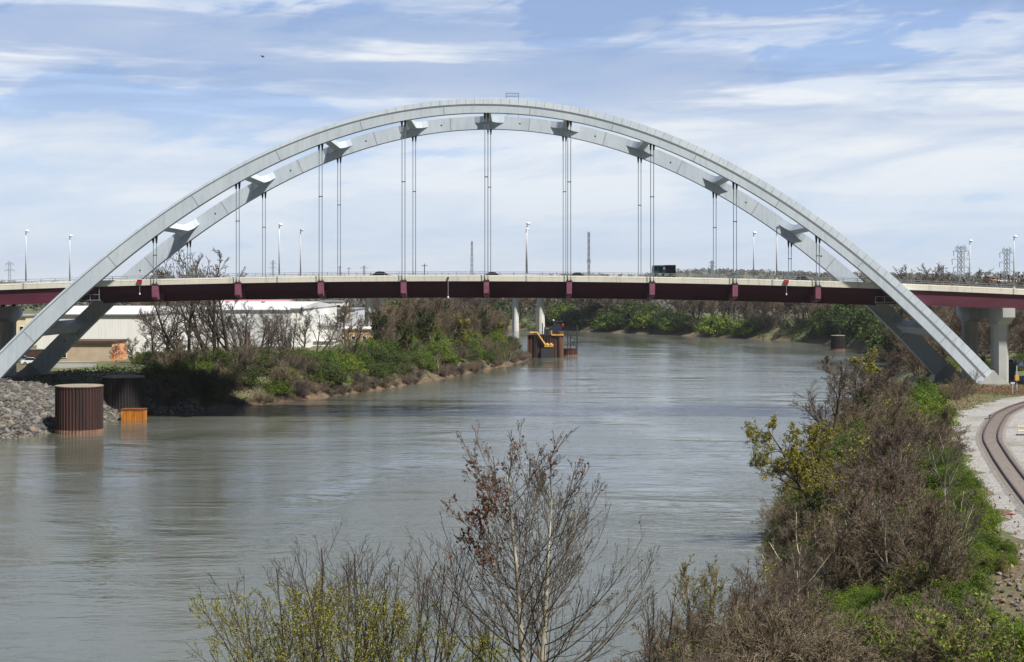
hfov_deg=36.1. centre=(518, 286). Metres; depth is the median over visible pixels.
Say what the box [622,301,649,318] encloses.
bush
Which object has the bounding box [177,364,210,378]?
bush
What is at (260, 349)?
bare bush
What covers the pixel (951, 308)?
bare tree
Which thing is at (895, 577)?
bush
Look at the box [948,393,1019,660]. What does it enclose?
weeds
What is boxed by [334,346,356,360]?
bush
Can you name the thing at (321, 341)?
office house
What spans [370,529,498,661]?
bare tree
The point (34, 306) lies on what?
distant evergreens
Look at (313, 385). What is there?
bare bush
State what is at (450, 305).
bare tree
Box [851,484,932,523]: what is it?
leafing bush
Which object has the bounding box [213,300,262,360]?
bare tree
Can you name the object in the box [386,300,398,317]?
budding tree
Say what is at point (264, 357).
bush
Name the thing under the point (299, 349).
bush
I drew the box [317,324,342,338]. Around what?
shed
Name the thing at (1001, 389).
dry grass
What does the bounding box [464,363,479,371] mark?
bare bush
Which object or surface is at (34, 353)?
shipping container
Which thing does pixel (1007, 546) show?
bush
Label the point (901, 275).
bare tree
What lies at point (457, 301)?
bare tree
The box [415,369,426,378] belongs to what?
bare bush
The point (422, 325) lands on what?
budding tree
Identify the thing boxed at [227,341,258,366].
bare bush
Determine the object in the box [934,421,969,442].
bare bush
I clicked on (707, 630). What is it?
bare bush
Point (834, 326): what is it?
bush
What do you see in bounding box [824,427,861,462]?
bush
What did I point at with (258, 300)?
depot
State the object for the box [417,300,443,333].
bare tree
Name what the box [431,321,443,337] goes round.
budding tree
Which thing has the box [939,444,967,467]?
bush
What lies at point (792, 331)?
shore scrub
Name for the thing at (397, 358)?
bush
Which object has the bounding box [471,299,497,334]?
bare tree
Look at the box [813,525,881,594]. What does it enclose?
bare tree
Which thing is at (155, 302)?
bare tree
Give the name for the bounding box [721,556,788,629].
bare tree
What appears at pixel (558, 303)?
bush
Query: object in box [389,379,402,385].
bare bush
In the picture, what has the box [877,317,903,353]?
bush
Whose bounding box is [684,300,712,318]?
bare tree
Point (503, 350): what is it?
bush
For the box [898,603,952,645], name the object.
bush
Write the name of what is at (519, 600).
plane tree
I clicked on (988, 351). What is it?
railway signal
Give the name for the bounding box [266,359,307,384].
bare bush
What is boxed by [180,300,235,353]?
bare tree
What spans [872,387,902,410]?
bare tree
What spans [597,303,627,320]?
bush
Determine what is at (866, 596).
bush
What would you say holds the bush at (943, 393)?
on the ground at (826, 339)
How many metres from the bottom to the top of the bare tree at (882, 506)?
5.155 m
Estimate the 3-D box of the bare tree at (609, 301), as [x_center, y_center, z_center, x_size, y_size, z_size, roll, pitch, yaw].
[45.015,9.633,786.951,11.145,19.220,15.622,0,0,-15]
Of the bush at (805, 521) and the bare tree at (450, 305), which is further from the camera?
the bare tree at (450, 305)
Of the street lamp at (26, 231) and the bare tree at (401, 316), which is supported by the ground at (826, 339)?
the bare tree at (401, 316)
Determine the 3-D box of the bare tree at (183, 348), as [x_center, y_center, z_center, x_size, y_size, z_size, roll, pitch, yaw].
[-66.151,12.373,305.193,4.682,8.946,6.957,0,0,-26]
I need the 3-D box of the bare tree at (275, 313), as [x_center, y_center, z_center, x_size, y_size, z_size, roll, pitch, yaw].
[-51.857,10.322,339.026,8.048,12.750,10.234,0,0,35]
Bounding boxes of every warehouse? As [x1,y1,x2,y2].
[35,306,200,357]
[183,301,336,346]
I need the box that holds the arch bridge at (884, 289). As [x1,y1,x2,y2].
[0,93,1023,386]
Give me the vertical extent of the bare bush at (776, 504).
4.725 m
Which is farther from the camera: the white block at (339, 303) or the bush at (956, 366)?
the white block at (339, 303)
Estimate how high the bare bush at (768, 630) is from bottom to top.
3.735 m
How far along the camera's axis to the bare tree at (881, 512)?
92.06 m
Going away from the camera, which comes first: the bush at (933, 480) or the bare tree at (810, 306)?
the bush at (933, 480)
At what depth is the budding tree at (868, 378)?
236.13 m
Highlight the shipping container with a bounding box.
[24,349,43,357]
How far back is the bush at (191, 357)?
302.00 m
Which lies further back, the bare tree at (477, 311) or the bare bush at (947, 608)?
the bare tree at (477, 311)
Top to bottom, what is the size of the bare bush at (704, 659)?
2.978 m
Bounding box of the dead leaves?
[813,394,1023,661]
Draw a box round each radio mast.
[470,241,472,272]
[586,232,590,275]
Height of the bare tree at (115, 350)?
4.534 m
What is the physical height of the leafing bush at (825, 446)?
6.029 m
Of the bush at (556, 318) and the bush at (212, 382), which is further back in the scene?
the bush at (556, 318)
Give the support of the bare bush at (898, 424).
on the ground at (826, 339)
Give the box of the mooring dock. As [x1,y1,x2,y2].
[527,319,563,357]
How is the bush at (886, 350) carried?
on the ground at (826, 339)
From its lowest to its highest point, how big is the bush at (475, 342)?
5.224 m
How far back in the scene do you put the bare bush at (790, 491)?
159.75 m
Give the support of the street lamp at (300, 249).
on the arch bridge at (884, 289)
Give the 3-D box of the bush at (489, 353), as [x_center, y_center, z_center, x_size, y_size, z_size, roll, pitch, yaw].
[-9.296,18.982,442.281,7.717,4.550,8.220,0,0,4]
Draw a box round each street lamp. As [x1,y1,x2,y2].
[25,230,28,282]
[69,235,72,277]
[278,223,282,275]
[300,229,303,275]
[526,222,529,274]
[753,232,756,278]
[775,226,779,278]
[969,240,972,285]
[1013,235,1017,287]
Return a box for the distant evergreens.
[0,269,1021,312]
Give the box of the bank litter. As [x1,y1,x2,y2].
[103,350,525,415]
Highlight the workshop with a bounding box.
[58,339,127,361]
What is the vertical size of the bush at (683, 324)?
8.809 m
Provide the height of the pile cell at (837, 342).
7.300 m
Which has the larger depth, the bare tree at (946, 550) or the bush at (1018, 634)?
the bare tree at (946, 550)
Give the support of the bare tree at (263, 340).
on the ground at (826, 339)
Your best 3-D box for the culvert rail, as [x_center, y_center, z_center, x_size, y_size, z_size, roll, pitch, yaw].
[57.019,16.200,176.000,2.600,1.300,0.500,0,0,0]
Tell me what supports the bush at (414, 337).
on the ground at (826, 339)
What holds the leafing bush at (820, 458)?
on the ground at (826, 339)
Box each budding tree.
[183,517,362,661]
[191,548,403,661]
[224,581,323,661]
[268,533,391,661]
[319,541,428,661]
[344,552,448,661]
[366,310,392,344]
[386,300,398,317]
[395,320,417,352]
[411,595,516,661]
[413,306,440,346]
[430,300,453,329]
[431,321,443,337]
[453,313,474,345]
[474,307,493,336]
[495,318,505,337]
[663,553,775,647]
[793,487,841,537]
[842,347,883,393]
[852,368,894,400]
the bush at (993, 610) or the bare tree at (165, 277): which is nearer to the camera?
the bush at (993, 610)
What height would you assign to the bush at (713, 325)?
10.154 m
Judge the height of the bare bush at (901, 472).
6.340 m
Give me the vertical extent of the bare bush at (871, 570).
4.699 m
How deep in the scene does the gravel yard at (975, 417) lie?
164.68 m
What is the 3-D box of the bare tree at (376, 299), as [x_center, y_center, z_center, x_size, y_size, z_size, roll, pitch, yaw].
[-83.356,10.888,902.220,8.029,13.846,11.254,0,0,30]
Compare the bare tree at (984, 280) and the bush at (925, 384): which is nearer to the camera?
the bush at (925, 384)
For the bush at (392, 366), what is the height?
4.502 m
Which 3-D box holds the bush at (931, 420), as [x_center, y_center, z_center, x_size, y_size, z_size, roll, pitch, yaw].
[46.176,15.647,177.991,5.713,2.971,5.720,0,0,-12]
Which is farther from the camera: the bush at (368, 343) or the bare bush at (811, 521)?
the bush at (368, 343)
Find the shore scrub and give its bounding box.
[365,310,893,367]
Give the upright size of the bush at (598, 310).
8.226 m
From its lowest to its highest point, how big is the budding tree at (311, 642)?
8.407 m
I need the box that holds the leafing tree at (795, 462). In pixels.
[741,413,855,513]
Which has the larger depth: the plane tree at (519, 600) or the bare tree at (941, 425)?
the bare tree at (941, 425)
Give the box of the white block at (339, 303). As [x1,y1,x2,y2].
[319,301,347,307]
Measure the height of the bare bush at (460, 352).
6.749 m
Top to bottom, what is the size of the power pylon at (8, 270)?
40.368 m
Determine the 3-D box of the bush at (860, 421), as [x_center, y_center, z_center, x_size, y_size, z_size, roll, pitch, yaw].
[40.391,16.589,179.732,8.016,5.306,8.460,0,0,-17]
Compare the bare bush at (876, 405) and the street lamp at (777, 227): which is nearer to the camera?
the bare bush at (876, 405)
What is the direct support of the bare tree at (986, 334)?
on the ground at (826, 339)
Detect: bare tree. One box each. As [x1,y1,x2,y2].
[109,344,123,363]
[121,336,139,362]
[130,272,191,305]
[132,270,187,306]
[133,301,184,351]
[135,266,188,305]
[137,255,224,354]
[137,302,177,350]
[138,340,155,352]
[144,248,246,354]
[162,301,201,362]
[165,329,191,356]
[173,321,221,359]
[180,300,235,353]
[182,265,216,304]
[192,304,224,349]
[196,271,229,351]
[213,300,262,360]
[218,301,260,350]
[233,335,251,364]
[250,306,303,349]
[251,317,285,349]
[255,307,282,350]
[257,311,309,353]
[258,314,288,350]
[288,305,313,348]
[309,308,352,352]
[314,315,355,357]
[328,299,366,347]
[344,316,380,355]
[366,298,378,308]
[366,307,392,340]
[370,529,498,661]
[375,301,414,338]
[379,323,400,344]
[380,303,401,332]
[382,298,411,311]
[388,303,412,332]
[394,298,425,336]
[403,298,447,329]
[410,298,426,304]
[411,298,434,333]
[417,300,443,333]
[425,298,455,323]
[431,308,456,338]
[432,309,451,331]
[432,347,443,380]
[441,310,465,336]
[446,307,473,333]
[450,298,473,314]
[455,299,476,314]
[461,305,484,335]
[468,316,481,334]
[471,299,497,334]
[472,303,490,330]
[484,298,497,304]
[487,309,510,334]
[487,312,507,334]
[491,307,509,326]
[501,344,517,368]
[518,298,533,316]
[525,298,544,314]
[544,298,552,306]
[565,298,577,306]
[574,298,593,308]
[595,299,621,310]
[636,577,691,661]
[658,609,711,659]
[664,300,685,310]
[673,300,690,313]
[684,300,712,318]
[703,300,720,314]
[716,301,738,316]
[717,302,733,317]
[717,586,750,634]
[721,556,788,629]
[727,301,738,320]
[732,301,752,321]
[739,301,751,318]
[743,550,818,615]
[750,301,769,327]
[756,510,834,610]
[766,302,784,325]
[767,574,817,615]
[771,558,835,609]
[778,302,792,323]
[787,302,797,320]
[789,353,869,440]
[791,303,805,324]
[801,303,819,328]
[801,303,826,316]
[806,505,917,599]
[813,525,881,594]
[818,303,835,313]
[827,346,911,415]
[829,395,866,433]
[829,497,875,557]
[831,460,878,512]
[836,482,929,583]
[838,491,896,532]
[848,452,922,514]
[853,484,912,543]
[855,423,927,471]
[858,362,913,398]
[861,404,906,444]
[863,493,921,581]
[868,426,917,463]
[870,455,906,473]
[871,403,916,433]
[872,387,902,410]
[875,375,913,407]
[876,506,943,570]
[878,266,910,349]
[878,501,984,598]
[883,328,907,359]
[890,265,935,361]
[892,335,921,375]
[893,313,914,360]
[896,416,926,447]
[898,268,940,315]
[901,349,928,377]
[903,401,971,450]
[906,309,955,359]
[906,335,936,376]
[914,261,956,306]
[916,266,947,284]
[919,431,965,503]
[920,529,966,582]
[924,327,953,376]
[924,335,952,361]
[927,305,947,315]
[931,306,981,367]
[934,341,954,363]
[935,483,993,564]
[945,269,976,286]
[947,306,981,337]
[948,307,986,341]
[971,268,994,286]
[978,319,1023,358]
[978,325,990,356]
[979,323,990,351]
[982,312,1022,347]
[1009,312,1023,343]
[1010,320,1023,354]
[1012,310,1023,347]
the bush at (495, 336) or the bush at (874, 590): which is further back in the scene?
the bush at (495, 336)
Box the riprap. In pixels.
[0,376,203,440]
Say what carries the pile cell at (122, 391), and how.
in the water
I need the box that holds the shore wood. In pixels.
[280,271,1023,317]
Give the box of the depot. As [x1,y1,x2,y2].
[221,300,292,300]
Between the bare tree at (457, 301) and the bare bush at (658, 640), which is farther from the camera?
the bare tree at (457, 301)
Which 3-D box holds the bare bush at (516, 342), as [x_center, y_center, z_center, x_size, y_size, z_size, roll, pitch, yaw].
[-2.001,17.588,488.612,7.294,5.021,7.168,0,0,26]
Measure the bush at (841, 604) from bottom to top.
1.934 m
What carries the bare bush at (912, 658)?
on the ground at (826, 339)
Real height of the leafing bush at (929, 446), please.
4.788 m
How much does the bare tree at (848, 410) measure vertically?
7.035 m
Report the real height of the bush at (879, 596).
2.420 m
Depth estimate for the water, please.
170.51 m
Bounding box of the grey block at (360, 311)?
[337,308,364,326]
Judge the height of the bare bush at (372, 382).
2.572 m
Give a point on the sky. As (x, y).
(898, 124)
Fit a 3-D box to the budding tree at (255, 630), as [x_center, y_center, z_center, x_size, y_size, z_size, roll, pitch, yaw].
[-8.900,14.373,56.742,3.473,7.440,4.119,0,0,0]
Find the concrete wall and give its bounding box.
[53,362,95,367]
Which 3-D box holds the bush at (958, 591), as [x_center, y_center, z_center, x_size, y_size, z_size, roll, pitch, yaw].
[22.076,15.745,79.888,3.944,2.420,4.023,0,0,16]
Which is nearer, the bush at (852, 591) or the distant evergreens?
the bush at (852, 591)
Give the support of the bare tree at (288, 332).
on the ground at (826, 339)
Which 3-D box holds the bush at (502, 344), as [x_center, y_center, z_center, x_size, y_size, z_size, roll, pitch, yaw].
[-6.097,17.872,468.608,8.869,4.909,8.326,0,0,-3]
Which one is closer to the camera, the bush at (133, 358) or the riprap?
the riprap
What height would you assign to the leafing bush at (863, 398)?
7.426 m
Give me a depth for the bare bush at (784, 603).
74.30 m
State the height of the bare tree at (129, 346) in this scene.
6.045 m
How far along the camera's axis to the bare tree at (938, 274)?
434.13 m
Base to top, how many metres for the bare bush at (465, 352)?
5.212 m
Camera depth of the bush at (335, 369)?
327.84 m
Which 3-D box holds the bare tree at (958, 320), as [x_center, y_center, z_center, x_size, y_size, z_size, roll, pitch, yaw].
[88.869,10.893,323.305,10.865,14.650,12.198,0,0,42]
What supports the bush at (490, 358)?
on the ground at (826, 339)
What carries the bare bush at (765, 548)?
on the ground at (826, 339)
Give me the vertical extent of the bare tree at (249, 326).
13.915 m
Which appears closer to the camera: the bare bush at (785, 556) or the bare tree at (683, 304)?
the bare bush at (785, 556)
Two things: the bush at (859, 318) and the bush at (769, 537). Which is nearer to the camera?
the bush at (769, 537)
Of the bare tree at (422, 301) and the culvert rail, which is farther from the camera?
the bare tree at (422, 301)
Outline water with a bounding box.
[0,330,890,661]
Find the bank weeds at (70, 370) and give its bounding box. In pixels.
[26,340,517,404]
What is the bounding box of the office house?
[313,339,338,345]
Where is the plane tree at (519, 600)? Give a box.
[394,418,669,661]
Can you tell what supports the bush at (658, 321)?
on the ground at (826, 339)
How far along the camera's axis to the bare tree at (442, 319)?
435.35 m
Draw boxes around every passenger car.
[17,356,28,362]
[21,357,34,364]
[371,271,387,274]
[571,272,584,275]
[790,276,815,280]
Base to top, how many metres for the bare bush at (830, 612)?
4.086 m
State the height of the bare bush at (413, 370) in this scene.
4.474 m
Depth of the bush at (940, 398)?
204.67 m
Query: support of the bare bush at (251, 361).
on the ground at (826, 339)
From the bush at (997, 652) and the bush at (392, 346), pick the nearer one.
the bush at (997, 652)
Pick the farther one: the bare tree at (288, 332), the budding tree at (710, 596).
the bare tree at (288, 332)
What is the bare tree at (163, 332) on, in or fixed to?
on the ground at (826, 339)
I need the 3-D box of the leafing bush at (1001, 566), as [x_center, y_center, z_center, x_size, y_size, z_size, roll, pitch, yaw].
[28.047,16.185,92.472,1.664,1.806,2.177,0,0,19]
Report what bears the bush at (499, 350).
on the ground at (826, 339)
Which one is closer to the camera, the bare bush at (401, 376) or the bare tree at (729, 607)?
the bare tree at (729, 607)
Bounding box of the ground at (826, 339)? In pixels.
[0,273,1023,661]
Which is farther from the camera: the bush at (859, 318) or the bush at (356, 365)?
the bush at (859, 318)
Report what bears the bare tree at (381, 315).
on the ground at (826, 339)
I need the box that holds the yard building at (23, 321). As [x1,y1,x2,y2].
[16,314,36,344]
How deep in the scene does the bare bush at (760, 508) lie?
157.84 m
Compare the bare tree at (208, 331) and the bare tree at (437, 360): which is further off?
the bare tree at (437, 360)
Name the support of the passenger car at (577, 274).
on the arch bridge at (884, 289)
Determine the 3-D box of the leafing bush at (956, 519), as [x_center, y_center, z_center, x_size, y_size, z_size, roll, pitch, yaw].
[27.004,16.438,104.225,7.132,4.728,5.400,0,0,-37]
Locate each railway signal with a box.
[979,341,990,363]
[1013,357,1022,388]
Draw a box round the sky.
[0,0,1023,282]
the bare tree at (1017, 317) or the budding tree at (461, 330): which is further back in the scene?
the budding tree at (461, 330)
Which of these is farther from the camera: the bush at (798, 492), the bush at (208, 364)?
the bush at (208, 364)
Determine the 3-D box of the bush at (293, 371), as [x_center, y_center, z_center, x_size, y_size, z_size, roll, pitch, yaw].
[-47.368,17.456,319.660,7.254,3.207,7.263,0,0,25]
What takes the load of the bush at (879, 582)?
on the ground at (826, 339)
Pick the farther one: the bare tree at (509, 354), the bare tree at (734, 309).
the bare tree at (734, 309)
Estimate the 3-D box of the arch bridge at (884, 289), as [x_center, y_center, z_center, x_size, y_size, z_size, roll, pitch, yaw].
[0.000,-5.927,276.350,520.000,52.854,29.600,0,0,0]
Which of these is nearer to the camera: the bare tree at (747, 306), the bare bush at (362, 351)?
the bare bush at (362, 351)
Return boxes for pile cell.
[55,384,103,433]
[102,375,144,412]
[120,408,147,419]
[564,348,577,355]
[831,335,844,349]
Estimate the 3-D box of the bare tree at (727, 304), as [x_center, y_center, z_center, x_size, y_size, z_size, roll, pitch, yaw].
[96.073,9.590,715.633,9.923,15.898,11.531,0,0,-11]
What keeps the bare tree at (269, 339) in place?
on the ground at (826, 339)
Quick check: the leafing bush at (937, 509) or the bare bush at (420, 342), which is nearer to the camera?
the leafing bush at (937, 509)
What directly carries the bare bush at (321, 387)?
on the ground at (826, 339)
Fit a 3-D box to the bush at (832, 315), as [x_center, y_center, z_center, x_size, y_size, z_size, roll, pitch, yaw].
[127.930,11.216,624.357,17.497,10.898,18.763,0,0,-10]
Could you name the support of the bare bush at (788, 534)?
on the ground at (826, 339)
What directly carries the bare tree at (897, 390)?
on the ground at (826, 339)
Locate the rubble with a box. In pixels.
[983,572,1023,625]
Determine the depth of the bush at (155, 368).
292.09 m
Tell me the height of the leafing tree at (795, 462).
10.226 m
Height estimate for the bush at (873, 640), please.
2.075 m
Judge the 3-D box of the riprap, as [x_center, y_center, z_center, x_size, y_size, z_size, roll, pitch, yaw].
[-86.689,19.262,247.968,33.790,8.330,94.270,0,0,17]
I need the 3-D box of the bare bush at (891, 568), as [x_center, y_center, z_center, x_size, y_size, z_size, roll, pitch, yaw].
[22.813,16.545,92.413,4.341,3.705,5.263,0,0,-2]
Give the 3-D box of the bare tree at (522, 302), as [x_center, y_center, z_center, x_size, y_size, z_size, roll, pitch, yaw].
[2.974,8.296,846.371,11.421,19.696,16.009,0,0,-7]
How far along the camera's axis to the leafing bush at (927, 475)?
127.81 m
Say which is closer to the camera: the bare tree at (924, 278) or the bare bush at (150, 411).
the bare bush at (150, 411)
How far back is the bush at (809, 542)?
127.72 m
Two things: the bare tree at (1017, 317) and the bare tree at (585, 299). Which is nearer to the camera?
the bare tree at (1017, 317)
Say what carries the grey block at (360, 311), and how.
on the ground at (826, 339)
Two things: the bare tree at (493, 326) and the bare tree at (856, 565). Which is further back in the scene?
the bare tree at (493, 326)
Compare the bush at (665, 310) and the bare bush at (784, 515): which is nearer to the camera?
the bare bush at (784, 515)
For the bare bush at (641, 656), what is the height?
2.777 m
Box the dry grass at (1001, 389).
[935,383,1023,394]
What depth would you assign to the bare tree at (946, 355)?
309.30 m
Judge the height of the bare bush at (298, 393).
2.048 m
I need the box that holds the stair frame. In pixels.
[564,325,577,347]
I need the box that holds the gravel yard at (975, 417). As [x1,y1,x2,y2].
[952,396,1023,560]
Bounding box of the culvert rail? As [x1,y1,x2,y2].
[1016,426,1023,435]
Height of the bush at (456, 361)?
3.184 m
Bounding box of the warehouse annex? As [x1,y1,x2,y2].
[290,307,312,348]
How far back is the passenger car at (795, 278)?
267.21 m
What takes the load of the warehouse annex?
on the ground at (826, 339)
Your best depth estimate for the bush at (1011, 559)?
94.71 m
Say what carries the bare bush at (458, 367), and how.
on the ground at (826, 339)
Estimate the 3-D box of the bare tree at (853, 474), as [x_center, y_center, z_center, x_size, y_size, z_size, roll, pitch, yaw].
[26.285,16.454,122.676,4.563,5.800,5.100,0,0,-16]
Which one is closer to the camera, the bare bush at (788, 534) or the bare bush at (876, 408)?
the bare bush at (788, 534)
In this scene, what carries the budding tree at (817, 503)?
on the ground at (826, 339)
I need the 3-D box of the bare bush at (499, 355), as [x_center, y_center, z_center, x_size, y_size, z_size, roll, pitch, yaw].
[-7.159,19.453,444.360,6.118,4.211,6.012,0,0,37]
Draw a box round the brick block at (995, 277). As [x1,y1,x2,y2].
[982,276,999,279]
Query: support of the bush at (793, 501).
on the ground at (826, 339)
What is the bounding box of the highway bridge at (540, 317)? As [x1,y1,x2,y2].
[366,298,615,330]
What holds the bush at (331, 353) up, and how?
on the ground at (826, 339)
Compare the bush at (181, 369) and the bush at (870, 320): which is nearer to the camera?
the bush at (181, 369)
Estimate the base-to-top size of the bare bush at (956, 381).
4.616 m
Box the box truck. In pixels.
[652,265,675,276]
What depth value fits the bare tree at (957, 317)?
336.65 m
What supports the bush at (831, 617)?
on the ground at (826, 339)
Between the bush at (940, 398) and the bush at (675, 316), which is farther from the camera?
the bush at (675, 316)
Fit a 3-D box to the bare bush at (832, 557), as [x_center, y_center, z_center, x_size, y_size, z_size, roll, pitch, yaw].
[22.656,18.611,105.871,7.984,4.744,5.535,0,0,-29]
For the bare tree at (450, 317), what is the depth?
428.62 m
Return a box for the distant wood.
[0,268,1023,313]
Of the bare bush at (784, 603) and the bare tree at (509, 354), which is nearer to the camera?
the bare bush at (784, 603)
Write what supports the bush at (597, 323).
on the ground at (826, 339)
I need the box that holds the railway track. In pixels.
[975,401,1023,517]
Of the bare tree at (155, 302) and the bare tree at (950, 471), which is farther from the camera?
the bare tree at (155, 302)
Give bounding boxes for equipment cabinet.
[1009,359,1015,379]
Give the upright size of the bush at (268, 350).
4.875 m
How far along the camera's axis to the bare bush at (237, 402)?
295.23 m
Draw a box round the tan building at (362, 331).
[341,327,372,339]
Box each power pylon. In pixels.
[6,261,12,283]
[708,261,715,276]
[952,244,968,281]
[999,246,1012,281]
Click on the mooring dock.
(546, 344)
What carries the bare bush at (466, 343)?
on the ground at (826, 339)
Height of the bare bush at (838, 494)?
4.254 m
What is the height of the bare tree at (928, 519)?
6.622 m
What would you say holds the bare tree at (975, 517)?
on the ground at (826, 339)
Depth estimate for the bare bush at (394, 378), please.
356.32 m
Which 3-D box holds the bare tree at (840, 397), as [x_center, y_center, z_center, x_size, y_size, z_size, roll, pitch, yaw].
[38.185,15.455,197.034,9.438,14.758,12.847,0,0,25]
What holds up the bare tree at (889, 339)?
on the ground at (826, 339)
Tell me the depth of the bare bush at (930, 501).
116.91 m
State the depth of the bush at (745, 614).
69.66 m
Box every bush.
[127,349,149,363]
[134,362,171,378]
[139,351,160,364]
[141,338,200,368]
[144,406,156,414]
[156,351,202,368]
[162,356,195,379]
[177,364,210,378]
[184,360,222,387]
[187,368,230,393]
[190,354,222,370]
[197,347,238,368]
[210,368,242,386]
[211,357,247,380]
[212,367,240,392]
[224,362,262,389]
[226,394,237,401]
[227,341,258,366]
[228,397,246,406]
[232,364,262,377]
[239,350,270,372]
[242,353,278,373]
[243,344,272,355]
[245,390,270,402]
[253,346,292,370]
[254,347,281,359]
[260,346,316,370]
[261,378,295,394]
[263,391,283,403]
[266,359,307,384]
[274,367,299,379]
[282,345,320,357]
[288,347,304,363]
[291,375,312,393]
[292,387,304,396]
[298,355,326,374]
[298,389,309,397]
[301,359,348,383]
[308,350,339,365]
[309,381,318,390]
[310,351,342,366]
[312,368,336,384]
[312,387,323,393]
[315,361,348,382]
[316,380,330,387]
[316,383,329,391]
[321,346,351,368]
[325,389,338,395]
[329,362,353,383]
[332,384,348,394]
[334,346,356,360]
[338,352,369,374]
[346,379,369,390]
[348,346,369,359]
[348,349,377,366]
[349,369,368,382]
[349,382,371,391]
[353,337,389,356]
[353,376,366,384]
[359,344,395,364]
[361,359,393,376]
[365,345,383,361]
[366,375,382,385]
[374,379,388,386]
[375,337,406,354]
[377,359,402,372]
[385,375,397,381]
[388,352,412,365]
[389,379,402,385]
[395,348,431,367]
[395,361,417,375]
[398,361,418,375]
[398,373,414,379]
[400,376,412,384]
[405,343,433,365]
[407,335,424,346]
[414,339,427,350]
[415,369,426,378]
[421,355,441,369]
[423,339,457,360]
[429,332,450,342]
[430,347,453,362]
[435,339,467,361]
[435,369,445,375]
[441,362,451,369]
[445,331,480,357]
[446,354,460,363]
[448,363,463,370]
[449,341,471,358]
[451,338,479,348]
[451,342,468,360]
[459,339,486,357]
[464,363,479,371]
[465,355,480,362]
[468,333,484,344]
[474,336,498,351]
[480,346,497,358]
[481,351,495,360]
[484,329,508,343]
[487,338,514,350]
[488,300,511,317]
[488,342,501,353]
[489,339,510,348]
[492,349,503,359]
[499,346,513,357]
[505,335,523,349]
[509,335,523,349]
[544,299,573,319]
[546,305,569,321]
[553,305,586,324]
[578,300,605,319]
[590,313,620,329]
[592,307,605,318]
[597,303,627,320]
[604,306,629,326]
[610,610,729,661]
[617,300,639,317]
[621,312,634,324]
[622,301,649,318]
[623,641,661,661]
[630,310,658,328]
[630,311,650,328]
[639,302,667,319]
[648,311,663,325]
[651,311,672,329]
[656,308,674,315]
[659,316,680,331]
[659,632,724,661]
[659,635,734,661]
[664,309,696,327]
[672,628,803,661]
[673,597,822,661]
[674,313,701,330]
[685,318,698,329]
[689,605,809,659]
[694,312,736,334]
[703,652,723,661]
[715,593,851,661]
[718,646,856,661]
[719,597,835,655]
[729,319,758,335]
[733,593,823,641]
[737,585,871,657]
[739,308,770,320]
[741,623,855,661]
[744,315,765,331]
[749,584,868,645]
[749,600,894,661]
[750,508,783,523]
[755,538,778,552]
[756,310,786,330]
[756,591,822,630]
[758,497,780,512]
[760,517,788,538]
[761,520,796,545]
[761,536,795,558]
[762,560,788,586]
[763,611,875,661]
[764,509,804,545]
[765,535,811,569]
[767,483,805,514]
[767,499,794,529]
[771,497,802,524]
[772,477,806,504]
[772,479,803,501]
[772,542,792,570]
[776,511,817,544]
[778,500,811,519]
[782,488,813,508]
[784,507,828,536]
[786,547,816,568]
[789,313,809,328]
[790,510,810,532]
[792,543,820,566]
[793,515,838,564]
[799,499,839,534]
[801,521,826,544]
[802,584,847,611]
[803,430,835,462]
[804,445,834,473]
[804,468,850,512]
[807,308,831,324]
[807,417,863,460]
[808,316,820,330]
[809,487,853,538]
[810,529,869,582]
[811,304,835,322]
[812,313,826,330]
[814,319,834,335]
[814,606,848,627]
[816,409,861,436]
[816,423,926,494]
[816,511,858,536]
[816,515,853,564]
[820,593,854,616]
[822,304,849,327]
[822,476,858,508]
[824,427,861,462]
[824,572,880,594]
[825,424,907,476]
[826,604,874,629]
[828,580,867,605]
[828,596,851,609]
[829,444,938,498]
[832,306,858,332]
[832,321,843,332]
[832,386,891,421]
[834,446,850,468]
[835,305,864,319]
[837,617,892,640]
[838,310,873,339]
[838,411,878,436]
[843,306,874,334]
[844,595,890,616]
[845,429,945,458]
[845,614,902,658]
[846,418,894,454]
[846,434,918,460]
[846,543,891,584]
[846,584,880,606]
[851,453,912,477]
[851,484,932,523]
[853,392,914,428]
[855,388,937,438]
[856,325,867,341]
[857,315,880,332]
[857,411,937,438]
[858,582,884,592]
[859,322,873,340]
[860,583,883,595]
[862,472,935,512]
[863,322,884,342]
[863,326,890,355]
[865,396,899,413]
[865,588,936,642]
[865,589,1023,661]
[866,580,918,617]
[869,612,973,661]
[871,539,930,584]
[871,581,886,591]
[875,340,895,361]
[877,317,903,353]
[877,555,963,608]
[878,346,913,368]
[879,500,978,552]
[882,559,928,586]
[882,645,981,661]
[883,549,977,602]
[884,587,1001,652]
[885,450,949,492]
[885,589,932,619]
[889,501,967,541]
[893,489,968,540]
[895,438,937,465]
[898,400,936,417]
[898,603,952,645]
[899,391,946,410]
[905,385,926,400]
[905,439,925,458]
[907,380,938,392]
[907,492,953,513]
[908,385,929,395]
[911,593,975,622]
[912,413,949,432]
[913,390,958,413]
[914,375,930,383]
[916,586,974,623]
[918,574,991,607]
[919,446,967,473]
[921,385,941,395]
[921,401,960,425]
[921,465,962,490]
[921,487,938,505]
[925,483,972,511]
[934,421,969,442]
[936,382,970,399]
[936,459,980,478]
[937,388,953,399]
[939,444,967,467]
[940,434,976,454]
[943,469,993,497]
[944,358,959,371]
[946,369,986,395]
[948,504,972,526]
[950,564,1001,596]
[951,489,996,511]
[953,521,999,544]
[953,538,997,564]
[955,596,1008,625]
[962,503,1007,534]
[964,527,1004,552]
[968,546,1012,573]
[974,637,1018,661]
[977,608,1022,652]
[979,355,989,365]
[981,615,1023,661]
[983,506,1006,521]
[984,546,1009,573]
[994,539,1019,554]
[999,551,1021,565]
[1002,607,1023,627]
[1009,352,1023,361]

